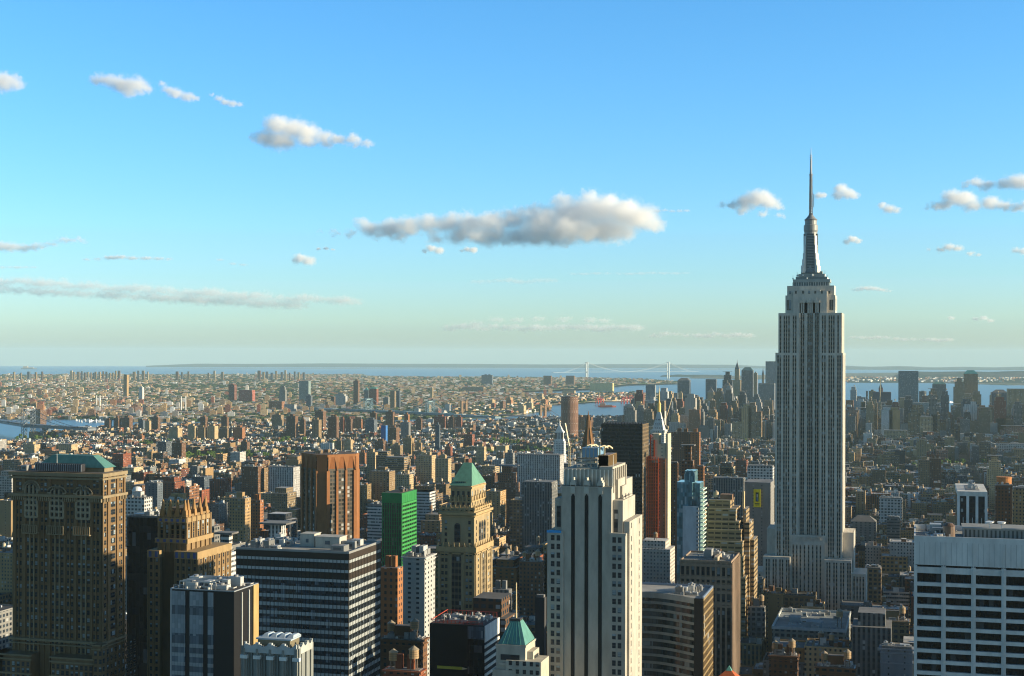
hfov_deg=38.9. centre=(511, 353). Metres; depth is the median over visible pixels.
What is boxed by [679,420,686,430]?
loft building
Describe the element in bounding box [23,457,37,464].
loft building
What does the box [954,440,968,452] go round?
office building
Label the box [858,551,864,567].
loft building
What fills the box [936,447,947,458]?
loft building
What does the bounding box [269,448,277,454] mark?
loft building
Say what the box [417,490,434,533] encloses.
office building
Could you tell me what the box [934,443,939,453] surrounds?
loft building
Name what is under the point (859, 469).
loft building
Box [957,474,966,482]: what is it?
loft building
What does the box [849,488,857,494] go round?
loft building
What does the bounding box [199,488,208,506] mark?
loft building
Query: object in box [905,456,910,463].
loft building
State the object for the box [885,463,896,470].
loft building
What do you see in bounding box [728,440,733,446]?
loft building
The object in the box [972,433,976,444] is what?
loft building
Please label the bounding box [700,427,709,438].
loft building
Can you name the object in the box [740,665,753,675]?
loft building
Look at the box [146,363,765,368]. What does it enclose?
hills
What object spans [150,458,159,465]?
loft building
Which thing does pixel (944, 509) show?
loft building
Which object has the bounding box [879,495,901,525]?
office building
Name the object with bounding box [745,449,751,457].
loft building
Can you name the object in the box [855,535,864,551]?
loft building
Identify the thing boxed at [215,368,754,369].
land spit
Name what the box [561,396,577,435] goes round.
round tower
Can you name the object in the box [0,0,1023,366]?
sky
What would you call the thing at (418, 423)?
housing tower
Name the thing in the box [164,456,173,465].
loft building
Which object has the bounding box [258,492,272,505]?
loft building
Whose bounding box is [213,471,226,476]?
loft building
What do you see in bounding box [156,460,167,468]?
loft building
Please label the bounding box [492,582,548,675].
pyramid roofed building
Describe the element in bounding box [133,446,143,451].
loft building
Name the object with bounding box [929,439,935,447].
loft building
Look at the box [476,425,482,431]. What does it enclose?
loft building
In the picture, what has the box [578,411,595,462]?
gothic tower
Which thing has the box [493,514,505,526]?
loft building
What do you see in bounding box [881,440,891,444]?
loft building
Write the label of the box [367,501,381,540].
office building
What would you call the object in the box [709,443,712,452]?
loft building
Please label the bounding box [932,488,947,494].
loft building
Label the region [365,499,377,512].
loft building
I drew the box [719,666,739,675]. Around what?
tile roofed turret
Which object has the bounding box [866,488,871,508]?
loft building
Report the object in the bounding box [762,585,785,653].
loft building
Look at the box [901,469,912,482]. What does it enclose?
loft building
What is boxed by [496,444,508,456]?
loft building
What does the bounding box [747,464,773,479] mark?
office building
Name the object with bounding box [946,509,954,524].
loft building
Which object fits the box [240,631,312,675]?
fluted building
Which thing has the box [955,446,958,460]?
loft building
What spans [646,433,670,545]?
construction tower
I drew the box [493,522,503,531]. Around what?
loft building
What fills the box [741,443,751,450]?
loft building
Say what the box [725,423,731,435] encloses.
loft building
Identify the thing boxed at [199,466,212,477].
loft building
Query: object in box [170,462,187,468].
loft building
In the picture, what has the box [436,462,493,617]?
pyramid roofed tower
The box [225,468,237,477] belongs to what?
loft building
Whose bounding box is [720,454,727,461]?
loft building
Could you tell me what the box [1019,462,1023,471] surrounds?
loft building
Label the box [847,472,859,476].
loft building
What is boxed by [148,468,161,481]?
loft building
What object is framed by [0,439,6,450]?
loft building
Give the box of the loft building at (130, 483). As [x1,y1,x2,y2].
[126,479,143,491]
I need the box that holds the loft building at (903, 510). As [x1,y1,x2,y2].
[902,498,905,524]
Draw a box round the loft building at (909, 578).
[904,572,913,591]
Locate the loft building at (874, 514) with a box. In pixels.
[870,508,878,521]
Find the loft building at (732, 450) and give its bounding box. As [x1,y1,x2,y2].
[729,447,739,454]
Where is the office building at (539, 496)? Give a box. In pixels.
[522,478,557,550]
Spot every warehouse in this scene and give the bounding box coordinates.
[462,387,484,390]
[562,390,575,393]
[590,383,613,390]
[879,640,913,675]
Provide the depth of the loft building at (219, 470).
2762.35 m
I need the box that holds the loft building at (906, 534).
[900,523,913,538]
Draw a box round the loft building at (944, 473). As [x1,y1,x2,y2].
[942,469,955,478]
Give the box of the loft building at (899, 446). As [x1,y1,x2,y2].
[894,442,902,448]
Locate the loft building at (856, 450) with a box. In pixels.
[849,446,860,460]
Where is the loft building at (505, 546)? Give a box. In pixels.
[500,543,511,552]
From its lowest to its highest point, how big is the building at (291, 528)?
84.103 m
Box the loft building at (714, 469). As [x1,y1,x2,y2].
[705,462,718,475]
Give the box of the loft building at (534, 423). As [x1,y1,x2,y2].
[528,420,538,427]
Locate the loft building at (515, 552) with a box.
[499,546,522,556]
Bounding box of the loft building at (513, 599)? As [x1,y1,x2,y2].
[512,590,518,609]
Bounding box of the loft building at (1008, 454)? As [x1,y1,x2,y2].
[1003,451,1013,462]
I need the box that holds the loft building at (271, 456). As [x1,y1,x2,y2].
[268,452,278,460]
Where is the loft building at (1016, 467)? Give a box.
[1013,460,1018,471]
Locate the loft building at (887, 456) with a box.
[884,450,894,464]
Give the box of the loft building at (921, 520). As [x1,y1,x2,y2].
[914,515,923,523]
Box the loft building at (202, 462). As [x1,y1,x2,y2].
[190,460,206,466]
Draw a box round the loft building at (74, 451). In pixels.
[68,450,78,453]
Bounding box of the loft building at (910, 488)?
[904,481,915,492]
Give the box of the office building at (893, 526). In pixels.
[887,515,899,542]
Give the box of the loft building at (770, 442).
[766,440,774,444]
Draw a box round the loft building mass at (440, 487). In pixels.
[0,407,1023,675]
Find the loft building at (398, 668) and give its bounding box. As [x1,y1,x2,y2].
[382,646,426,675]
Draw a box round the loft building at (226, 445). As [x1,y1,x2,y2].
[222,442,235,448]
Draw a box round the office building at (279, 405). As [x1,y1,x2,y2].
[269,401,284,409]
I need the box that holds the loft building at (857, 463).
[852,460,863,466]
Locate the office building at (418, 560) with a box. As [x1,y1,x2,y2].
[401,544,436,675]
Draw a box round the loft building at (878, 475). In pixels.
[872,468,885,486]
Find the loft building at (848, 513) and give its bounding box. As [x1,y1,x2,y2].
[845,505,851,522]
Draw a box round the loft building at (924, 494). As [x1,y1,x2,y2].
[921,488,933,496]
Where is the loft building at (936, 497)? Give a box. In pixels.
[932,493,940,500]
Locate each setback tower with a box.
[147,496,231,675]
[547,444,641,675]
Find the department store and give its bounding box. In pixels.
[517,452,563,496]
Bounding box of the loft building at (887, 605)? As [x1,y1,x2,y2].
[871,595,908,617]
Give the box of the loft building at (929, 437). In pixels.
[925,433,934,440]
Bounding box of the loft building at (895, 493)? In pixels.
[884,490,898,496]
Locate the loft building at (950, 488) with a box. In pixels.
[946,485,954,492]
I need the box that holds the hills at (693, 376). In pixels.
[660,375,723,376]
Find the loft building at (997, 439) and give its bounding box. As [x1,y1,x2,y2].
[994,437,1003,442]
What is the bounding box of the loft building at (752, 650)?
[740,636,765,665]
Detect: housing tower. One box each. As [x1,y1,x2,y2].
[31,409,45,424]
[104,418,111,427]
[114,416,120,427]
[121,416,132,429]
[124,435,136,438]
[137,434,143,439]
[138,418,144,428]
[145,419,150,431]
[151,415,159,430]
[169,426,181,438]
[188,424,196,440]
[198,425,206,439]
[200,415,207,426]
[207,424,217,439]
[219,426,231,438]
[221,415,228,427]
[233,425,244,439]
[241,440,249,450]
[272,413,283,426]
[286,414,297,438]
[299,417,305,435]
[312,418,321,438]
[315,409,325,426]
[328,415,338,438]
[335,438,342,450]
[339,417,344,432]
[343,437,352,450]
[346,417,352,432]
[353,417,364,428]
[359,450,366,463]
[365,418,376,432]
[370,411,376,418]
[375,438,386,450]
[386,410,394,426]
[388,425,398,442]
[392,443,402,455]
[401,420,410,437]
[403,435,413,453]
[404,413,409,421]
[415,440,421,449]
[416,417,421,430]
[434,415,447,428]
[435,422,439,449]
[444,444,452,455]
[449,415,454,427]
[456,415,461,426]
[464,432,474,448]
[476,444,485,464]
[505,450,514,464]
[578,415,584,429]
[583,415,592,427]
[594,416,604,427]
[617,415,622,421]
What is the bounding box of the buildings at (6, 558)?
[0,400,970,662]
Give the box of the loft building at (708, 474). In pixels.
[704,473,716,477]
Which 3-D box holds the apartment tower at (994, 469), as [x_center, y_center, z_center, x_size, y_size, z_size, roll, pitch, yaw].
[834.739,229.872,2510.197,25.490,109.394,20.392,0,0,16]
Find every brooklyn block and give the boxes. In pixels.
[1,399,5,406]
[6,407,11,413]
[31,401,36,407]
[36,389,41,394]
[37,404,44,409]
[46,409,51,415]
[71,405,77,412]
[72,399,78,405]
[88,408,95,416]
[136,410,141,416]
[142,410,148,416]
[160,411,167,415]
[172,410,178,415]
[186,400,190,406]
[198,403,203,409]
[203,407,209,412]
[209,410,216,414]
[217,406,222,413]
[225,404,230,412]
[227,411,234,415]
[260,408,267,414]
[445,404,451,410]
[500,401,505,408]
[518,404,525,413]
[541,399,547,404]
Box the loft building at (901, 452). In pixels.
[895,449,904,463]
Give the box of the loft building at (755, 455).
[752,451,759,460]
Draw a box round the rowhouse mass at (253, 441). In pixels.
[0,415,1009,529]
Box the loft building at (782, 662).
[768,638,799,675]
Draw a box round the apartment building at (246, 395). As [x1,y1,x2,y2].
[239,390,254,400]
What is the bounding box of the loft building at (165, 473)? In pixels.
[156,472,172,475]
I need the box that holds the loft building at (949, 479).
[945,472,954,485]
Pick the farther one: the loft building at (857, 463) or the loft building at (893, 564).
the loft building at (857, 463)
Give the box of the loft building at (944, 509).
[933,502,953,519]
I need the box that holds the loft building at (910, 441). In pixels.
[906,437,912,445]
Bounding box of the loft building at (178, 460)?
[169,455,185,465]
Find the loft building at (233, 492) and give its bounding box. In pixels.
[225,490,240,494]
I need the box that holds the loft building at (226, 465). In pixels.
[220,463,231,468]
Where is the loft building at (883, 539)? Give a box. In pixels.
[876,530,887,544]
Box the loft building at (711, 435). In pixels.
[710,429,713,440]
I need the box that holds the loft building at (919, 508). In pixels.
[912,499,926,519]
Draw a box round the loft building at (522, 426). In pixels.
[517,423,528,427]
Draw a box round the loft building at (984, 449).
[978,441,990,462]
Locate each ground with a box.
[0,375,676,421]
[7,430,994,515]
[689,373,1023,384]
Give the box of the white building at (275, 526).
[259,520,295,537]
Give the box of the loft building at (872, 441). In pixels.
[867,435,875,446]
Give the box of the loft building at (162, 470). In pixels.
[157,468,166,472]
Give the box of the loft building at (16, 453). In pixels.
[14,451,23,455]
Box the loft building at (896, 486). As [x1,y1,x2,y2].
[885,482,900,490]
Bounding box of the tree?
[24,427,957,488]
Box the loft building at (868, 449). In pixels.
[863,443,872,453]
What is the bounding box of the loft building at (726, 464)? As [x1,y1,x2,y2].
[720,461,732,476]
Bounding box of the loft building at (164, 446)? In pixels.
[157,440,172,456]
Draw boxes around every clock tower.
[123,375,128,396]
[553,420,565,462]
[650,390,666,455]
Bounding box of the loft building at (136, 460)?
[131,455,142,465]
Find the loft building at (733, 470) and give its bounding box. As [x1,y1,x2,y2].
[722,466,734,476]
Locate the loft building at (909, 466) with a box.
[905,463,913,471]
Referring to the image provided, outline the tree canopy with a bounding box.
[0,374,676,421]
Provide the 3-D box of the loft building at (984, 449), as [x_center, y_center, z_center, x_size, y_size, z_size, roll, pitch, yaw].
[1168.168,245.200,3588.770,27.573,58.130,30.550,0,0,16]
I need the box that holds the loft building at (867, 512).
[864,504,878,515]
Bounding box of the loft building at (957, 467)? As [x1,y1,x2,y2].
[954,464,960,471]
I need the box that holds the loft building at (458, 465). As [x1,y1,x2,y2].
[455,462,462,475]
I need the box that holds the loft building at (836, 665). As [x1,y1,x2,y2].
[814,649,856,675]
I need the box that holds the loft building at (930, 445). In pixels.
[927,442,932,450]
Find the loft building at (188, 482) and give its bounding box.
[185,480,190,486]
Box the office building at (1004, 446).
[996,443,1023,452]
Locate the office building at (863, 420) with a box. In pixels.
[859,407,865,433]
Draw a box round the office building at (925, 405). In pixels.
[913,402,940,413]
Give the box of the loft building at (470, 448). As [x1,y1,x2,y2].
[465,445,473,450]
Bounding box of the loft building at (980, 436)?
[976,433,984,444]
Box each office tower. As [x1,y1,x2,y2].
[0,454,135,675]
[279,385,286,401]
[299,381,310,401]
[306,394,311,405]
[334,392,347,404]
[353,379,359,403]
[364,387,368,404]
[369,387,377,404]
[382,486,416,565]
[646,385,655,399]
[677,378,690,394]
[678,391,682,398]
[680,548,739,675]
[706,379,716,398]
[723,371,732,386]
[741,367,753,402]
[754,372,756,393]
[758,383,774,409]
[765,361,774,382]
[846,400,853,406]
[869,390,875,398]
[873,392,890,402]
[898,371,917,402]
[914,521,1023,675]
[919,391,925,401]
[920,416,932,436]
[928,388,937,401]
[932,381,945,400]
[952,403,960,430]
[953,378,964,405]
[955,480,987,525]
[963,370,977,395]
[977,405,993,420]
[991,390,1006,409]
[1007,388,1023,414]
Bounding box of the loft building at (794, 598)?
[783,588,816,608]
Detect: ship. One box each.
[21,366,36,368]
[598,403,615,406]
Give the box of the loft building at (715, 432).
[714,424,716,439]
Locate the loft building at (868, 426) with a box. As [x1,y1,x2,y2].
[866,420,871,432]
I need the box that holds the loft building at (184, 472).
[176,465,188,478]
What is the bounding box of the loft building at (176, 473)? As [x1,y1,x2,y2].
[168,469,180,475]
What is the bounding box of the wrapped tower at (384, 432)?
[381,425,387,442]
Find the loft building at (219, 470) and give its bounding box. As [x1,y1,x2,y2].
[213,468,225,472]
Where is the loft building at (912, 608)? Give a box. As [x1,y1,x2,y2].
[911,590,913,626]
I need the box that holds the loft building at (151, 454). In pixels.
[146,449,156,458]
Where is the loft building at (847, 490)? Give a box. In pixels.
[845,487,852,496]
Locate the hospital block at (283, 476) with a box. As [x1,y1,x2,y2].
[269,465,299,496]
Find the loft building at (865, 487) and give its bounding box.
[859,484,870,489]
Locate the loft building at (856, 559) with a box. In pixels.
[855,552,858,567]
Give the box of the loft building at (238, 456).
[230,451,245,463]
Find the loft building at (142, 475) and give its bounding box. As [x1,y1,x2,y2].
[132,470,152,483]
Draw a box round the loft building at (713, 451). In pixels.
[711,448,716,453]
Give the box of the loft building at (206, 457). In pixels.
[203,455,211,460]
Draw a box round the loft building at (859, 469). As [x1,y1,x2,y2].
[853,466,866,473]
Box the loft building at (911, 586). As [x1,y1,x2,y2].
[910,581,913,607]
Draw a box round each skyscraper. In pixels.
[733,362,740,397]
[758,155,866,609]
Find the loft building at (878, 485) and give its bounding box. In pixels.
[874,483,881,488]
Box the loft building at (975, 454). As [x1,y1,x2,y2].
[972,445,978,464]
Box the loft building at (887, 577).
[881,572,899,586]
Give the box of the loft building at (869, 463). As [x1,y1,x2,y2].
[864,460,873,465]
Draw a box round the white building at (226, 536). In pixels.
[215,531,238,575]
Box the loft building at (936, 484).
[933,480,940,488]
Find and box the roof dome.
[132,486,141,494]
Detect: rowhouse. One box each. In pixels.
[12,441,20,445]
[29,430,38,437]
[39,455,47,460]
[91,443,101,449]
[96,432,104,437]
[103,456,111,459]
[108,441,116,445]
[123,438,131,443]
[145,432,153,436]
[188,446,196,452]
[196,445,204,449]
[207,462,215,466]
[216,447,225,453]
[228,447,236,450]
[258,441,267,445]
[284,446,290,452]
[296,445,304,450]
[422,428,430,432]
[455,456,468,462]
[465,457,471,462]
[537,442,543,450]
[708,455,714,465]
[715,455,718,464]
[721,435,731,438]
[976,462,988,472]
[978,466,986,476]
[1004,456,1010,466]
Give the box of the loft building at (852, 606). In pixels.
[841,600,871,621]
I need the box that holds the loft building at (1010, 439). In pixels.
[1007,434,1013,442]
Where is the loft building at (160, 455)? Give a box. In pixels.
[156,451,167,458]
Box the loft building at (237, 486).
[234,482,240,490]
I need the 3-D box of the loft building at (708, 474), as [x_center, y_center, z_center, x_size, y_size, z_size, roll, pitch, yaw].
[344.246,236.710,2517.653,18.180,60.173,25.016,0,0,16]
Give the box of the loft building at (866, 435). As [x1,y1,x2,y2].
[863,430,872,443]
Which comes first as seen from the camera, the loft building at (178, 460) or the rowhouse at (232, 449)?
the loft building at (178, 460)
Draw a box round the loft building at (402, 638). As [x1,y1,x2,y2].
[381,618,429,675]
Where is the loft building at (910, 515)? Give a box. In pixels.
[906,512,914,519]
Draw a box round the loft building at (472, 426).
[469,422,475,430]
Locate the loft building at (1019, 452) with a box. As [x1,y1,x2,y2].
[1013,448,1023,459]
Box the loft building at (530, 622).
[520,615,546,636]
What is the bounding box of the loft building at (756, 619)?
[748,594,765,642]
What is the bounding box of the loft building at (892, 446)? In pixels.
[888,444,895,448]
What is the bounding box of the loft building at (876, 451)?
[873,446,882,455]
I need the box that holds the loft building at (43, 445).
[38,442,52,449]
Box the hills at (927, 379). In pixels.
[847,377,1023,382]
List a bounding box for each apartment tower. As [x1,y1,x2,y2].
[24,441,39,452]
[40,447,58,455]
[58,443,77,453]
[125,491,151,545]
[139,386,143,398]
[145,480,162,508]
[164,493,192,512]
[172,440,185,458]
[211,519,219,541]
[228,383,236,400]
[230,492,250,543]
[241,462,263,499]
[251,494,263,539]
[301,448,359,539]
[366,449,377,481]
[370,466,394,500]
[381,555,402,636]
[383,396,389,408]
[385,456,408,473]
[390,391,395,407]
[395,470,413,488]
[396,391,399,406]
[416,451,435,483]
[430,387,432,397]
[435,455,450,483]
[481,374,492,383]
[543,376,551,384]
[566,376,574,384]
[671,461,678,583]
[672,428,689,475]
[677,469,706,583]
[680,444,695,479]
[690,428,699,468]
[696,465,703,480]
[918,456,928,486]
[929,455,940,490]
[987,455,1002,508]
[995,482,1012,524]
[1012,485,1023,524]
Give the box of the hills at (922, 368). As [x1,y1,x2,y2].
[845,366,1023,369]
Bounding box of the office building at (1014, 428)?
[1000,425,1023,434]
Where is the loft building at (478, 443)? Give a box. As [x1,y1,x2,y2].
[474,442,485,445]
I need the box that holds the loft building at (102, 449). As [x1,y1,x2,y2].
[96,445,109,452]
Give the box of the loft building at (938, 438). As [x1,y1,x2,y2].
[933,436,942,445]
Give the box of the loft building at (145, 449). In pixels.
[139,444,152,453]
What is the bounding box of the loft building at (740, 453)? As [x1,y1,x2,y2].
[736,447,745,458]
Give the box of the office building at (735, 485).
[712,475,744,516]
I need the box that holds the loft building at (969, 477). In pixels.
[967,473,972,481]
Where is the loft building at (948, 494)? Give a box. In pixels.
[945,492,954,496]
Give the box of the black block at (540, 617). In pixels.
[535,594,545,655]
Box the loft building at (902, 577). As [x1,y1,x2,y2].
[900,571,913,586]
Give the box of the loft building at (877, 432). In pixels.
[874,427,880,434]
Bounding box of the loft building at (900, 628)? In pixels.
[881,605,910,642]
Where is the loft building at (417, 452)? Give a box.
[412,447,425,455]
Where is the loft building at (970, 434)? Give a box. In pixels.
[964,431,973,441]
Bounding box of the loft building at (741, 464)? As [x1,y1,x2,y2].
[735,455,747,476]
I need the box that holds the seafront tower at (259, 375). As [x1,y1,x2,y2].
[257,371,260,379]
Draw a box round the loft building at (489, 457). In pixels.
[487,455,495,459]
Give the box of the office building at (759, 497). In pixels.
[745,479,773,565]
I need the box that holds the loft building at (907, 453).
[905,450,910,456]
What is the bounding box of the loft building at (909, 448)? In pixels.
[906,446,915,450]
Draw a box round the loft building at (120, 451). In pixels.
[114,449,130,452]
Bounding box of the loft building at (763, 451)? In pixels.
[759,446,769,455]
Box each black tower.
[127,510,158,675]
[601,422,648,539]
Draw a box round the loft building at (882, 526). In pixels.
[877,521,886,536]
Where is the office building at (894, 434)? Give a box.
[884,430,906,439]
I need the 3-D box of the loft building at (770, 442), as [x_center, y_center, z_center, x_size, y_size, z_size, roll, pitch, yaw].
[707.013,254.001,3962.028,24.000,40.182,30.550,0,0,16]
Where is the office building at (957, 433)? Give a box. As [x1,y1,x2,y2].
[954,423,959,440]
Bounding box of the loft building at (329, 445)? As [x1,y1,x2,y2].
[321,442,333,450]
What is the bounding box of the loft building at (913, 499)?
[911,494,918,507]
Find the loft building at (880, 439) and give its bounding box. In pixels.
[878,437,884,444]
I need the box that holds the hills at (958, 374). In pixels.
[893,371,1023,377]
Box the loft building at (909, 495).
[907,492,918,506]
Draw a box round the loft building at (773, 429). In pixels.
[773,422,774,437]
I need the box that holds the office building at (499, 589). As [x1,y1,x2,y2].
[492,580,511,592]
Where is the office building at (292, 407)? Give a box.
[284,404,296,411]
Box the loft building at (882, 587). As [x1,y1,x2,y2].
[881,585,883,603]
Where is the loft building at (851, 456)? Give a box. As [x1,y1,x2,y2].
[848,450,854,461]
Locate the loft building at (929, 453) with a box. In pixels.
[927,449,933,457]
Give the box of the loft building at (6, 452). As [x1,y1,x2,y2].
[0,449,12,454]
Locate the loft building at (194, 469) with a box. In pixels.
[190,464,203,477]
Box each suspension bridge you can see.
[0,408,95,437]
[297,398,500,418]
[452,400,560,417]
[552,362,689,377]
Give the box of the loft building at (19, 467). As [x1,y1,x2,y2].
[17,461,33,469]
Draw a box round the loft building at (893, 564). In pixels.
[881,552,907,572]
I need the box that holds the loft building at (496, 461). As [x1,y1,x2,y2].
[492,458,504,471]
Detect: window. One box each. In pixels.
[454,523,459,542]
[479,519,485,540]
[501,654,519,659]
[807,233,813,268]
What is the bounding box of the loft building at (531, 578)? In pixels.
[519,549,543,617]
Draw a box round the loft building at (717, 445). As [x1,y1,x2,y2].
[713,442,720,454]
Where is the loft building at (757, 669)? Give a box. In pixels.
[752,662,762,675]
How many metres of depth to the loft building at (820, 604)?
1226.96 m
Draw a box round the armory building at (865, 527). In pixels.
[850,515,876,542]
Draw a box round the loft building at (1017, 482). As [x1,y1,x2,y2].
[1014,476,1020,485]
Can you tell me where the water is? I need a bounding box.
[0,366,1023,439]
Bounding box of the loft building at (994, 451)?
[991,445,997,454]
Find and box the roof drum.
[996,476,1011,483]
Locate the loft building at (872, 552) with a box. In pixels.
[865,541,881,565]
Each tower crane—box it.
[565,423,571,466]
[880,376,880,417]
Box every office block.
[170,574,258,675]
[236,531,380,675]
[430,609,499,675]
[642,581,712,675]
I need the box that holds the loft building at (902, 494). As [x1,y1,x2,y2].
[899,491,908,497]
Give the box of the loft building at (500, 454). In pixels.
[497,451,505,458]
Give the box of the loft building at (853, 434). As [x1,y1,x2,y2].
[850,430,855,442]
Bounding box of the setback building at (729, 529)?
[706,490,757,636]
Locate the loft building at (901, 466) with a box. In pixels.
[899,463,905,469]
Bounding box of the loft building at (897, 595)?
[883,579,909,607]
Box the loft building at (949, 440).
[945,434,953,445]
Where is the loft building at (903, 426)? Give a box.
[900,422,907,432]
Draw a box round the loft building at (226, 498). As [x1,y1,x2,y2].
[221,495,246,516]
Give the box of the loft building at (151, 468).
[144,466,156,472]
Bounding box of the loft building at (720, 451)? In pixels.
[719,448,722,462]
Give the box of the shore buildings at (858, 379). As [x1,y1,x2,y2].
[607,376,1023,400]
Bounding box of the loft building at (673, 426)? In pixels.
[669,419,679,430]
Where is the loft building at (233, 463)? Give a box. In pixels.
[228,460,240,466]
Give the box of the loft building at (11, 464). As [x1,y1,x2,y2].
[3,458,22,470]
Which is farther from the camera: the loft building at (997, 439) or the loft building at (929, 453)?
the loft building at (997, 439)
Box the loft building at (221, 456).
[215,453,227,460]
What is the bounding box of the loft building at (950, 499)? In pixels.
[944,495,954,502]
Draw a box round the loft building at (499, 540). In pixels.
[490,529,505,553]
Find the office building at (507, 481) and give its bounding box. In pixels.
[494,464,519,521]
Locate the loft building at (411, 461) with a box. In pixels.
[409,457,413,465]
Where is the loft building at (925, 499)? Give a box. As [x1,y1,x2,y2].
[921,492,931,501]
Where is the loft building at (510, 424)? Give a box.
[507,421,515,426]
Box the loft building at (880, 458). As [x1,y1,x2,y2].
[877,451,883,467]
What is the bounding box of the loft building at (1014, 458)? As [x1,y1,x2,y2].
[1011,455,1019,462]
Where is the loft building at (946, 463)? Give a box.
[943,461,950,467]
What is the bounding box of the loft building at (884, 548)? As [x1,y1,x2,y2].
[881,545,889,552]
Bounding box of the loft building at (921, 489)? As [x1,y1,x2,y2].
[918,484,930,492]
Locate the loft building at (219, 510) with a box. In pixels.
[207,500,227,528]
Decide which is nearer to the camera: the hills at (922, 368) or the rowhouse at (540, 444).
the rowhouse at (540, 444)
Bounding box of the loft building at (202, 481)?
[191,470,212,488]
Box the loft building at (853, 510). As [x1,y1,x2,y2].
[845,504,855,517]
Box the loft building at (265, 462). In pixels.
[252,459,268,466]
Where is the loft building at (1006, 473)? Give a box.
[1003,469,1010,476]
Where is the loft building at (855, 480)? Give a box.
[851,476,858,486]
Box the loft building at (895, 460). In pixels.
[891,455,899,466]
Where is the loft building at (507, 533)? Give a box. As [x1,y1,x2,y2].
[499,531,509,543]
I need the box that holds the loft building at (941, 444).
[938,438,944,449]
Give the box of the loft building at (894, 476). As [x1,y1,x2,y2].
[886,471,899,482]
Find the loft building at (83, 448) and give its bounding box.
[78,446,87,452]
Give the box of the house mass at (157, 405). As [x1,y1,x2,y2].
[0,373,672,421]
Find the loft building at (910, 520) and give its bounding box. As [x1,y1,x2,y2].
[905,518,918,526]
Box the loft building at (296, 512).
[279,507,300,526]
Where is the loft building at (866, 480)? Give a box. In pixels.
[859,475,871,485]
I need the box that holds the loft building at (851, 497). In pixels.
[847,494,855,500]
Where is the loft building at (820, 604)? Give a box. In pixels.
[801,599,824,609]
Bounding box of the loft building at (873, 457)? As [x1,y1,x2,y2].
[867,453,876,465]
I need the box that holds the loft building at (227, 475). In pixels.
[220,472,232,486]
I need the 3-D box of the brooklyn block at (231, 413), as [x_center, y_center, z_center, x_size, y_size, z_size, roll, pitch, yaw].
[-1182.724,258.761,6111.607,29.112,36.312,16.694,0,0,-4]
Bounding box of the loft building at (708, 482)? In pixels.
[704,473,711,498]
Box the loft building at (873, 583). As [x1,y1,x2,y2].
[865,564,880,603]
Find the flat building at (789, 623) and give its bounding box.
[772,607,850,641]
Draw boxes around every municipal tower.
[705,388,713,405]
[722,380,736,397]
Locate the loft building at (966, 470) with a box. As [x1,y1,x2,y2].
[962,464,970,475]

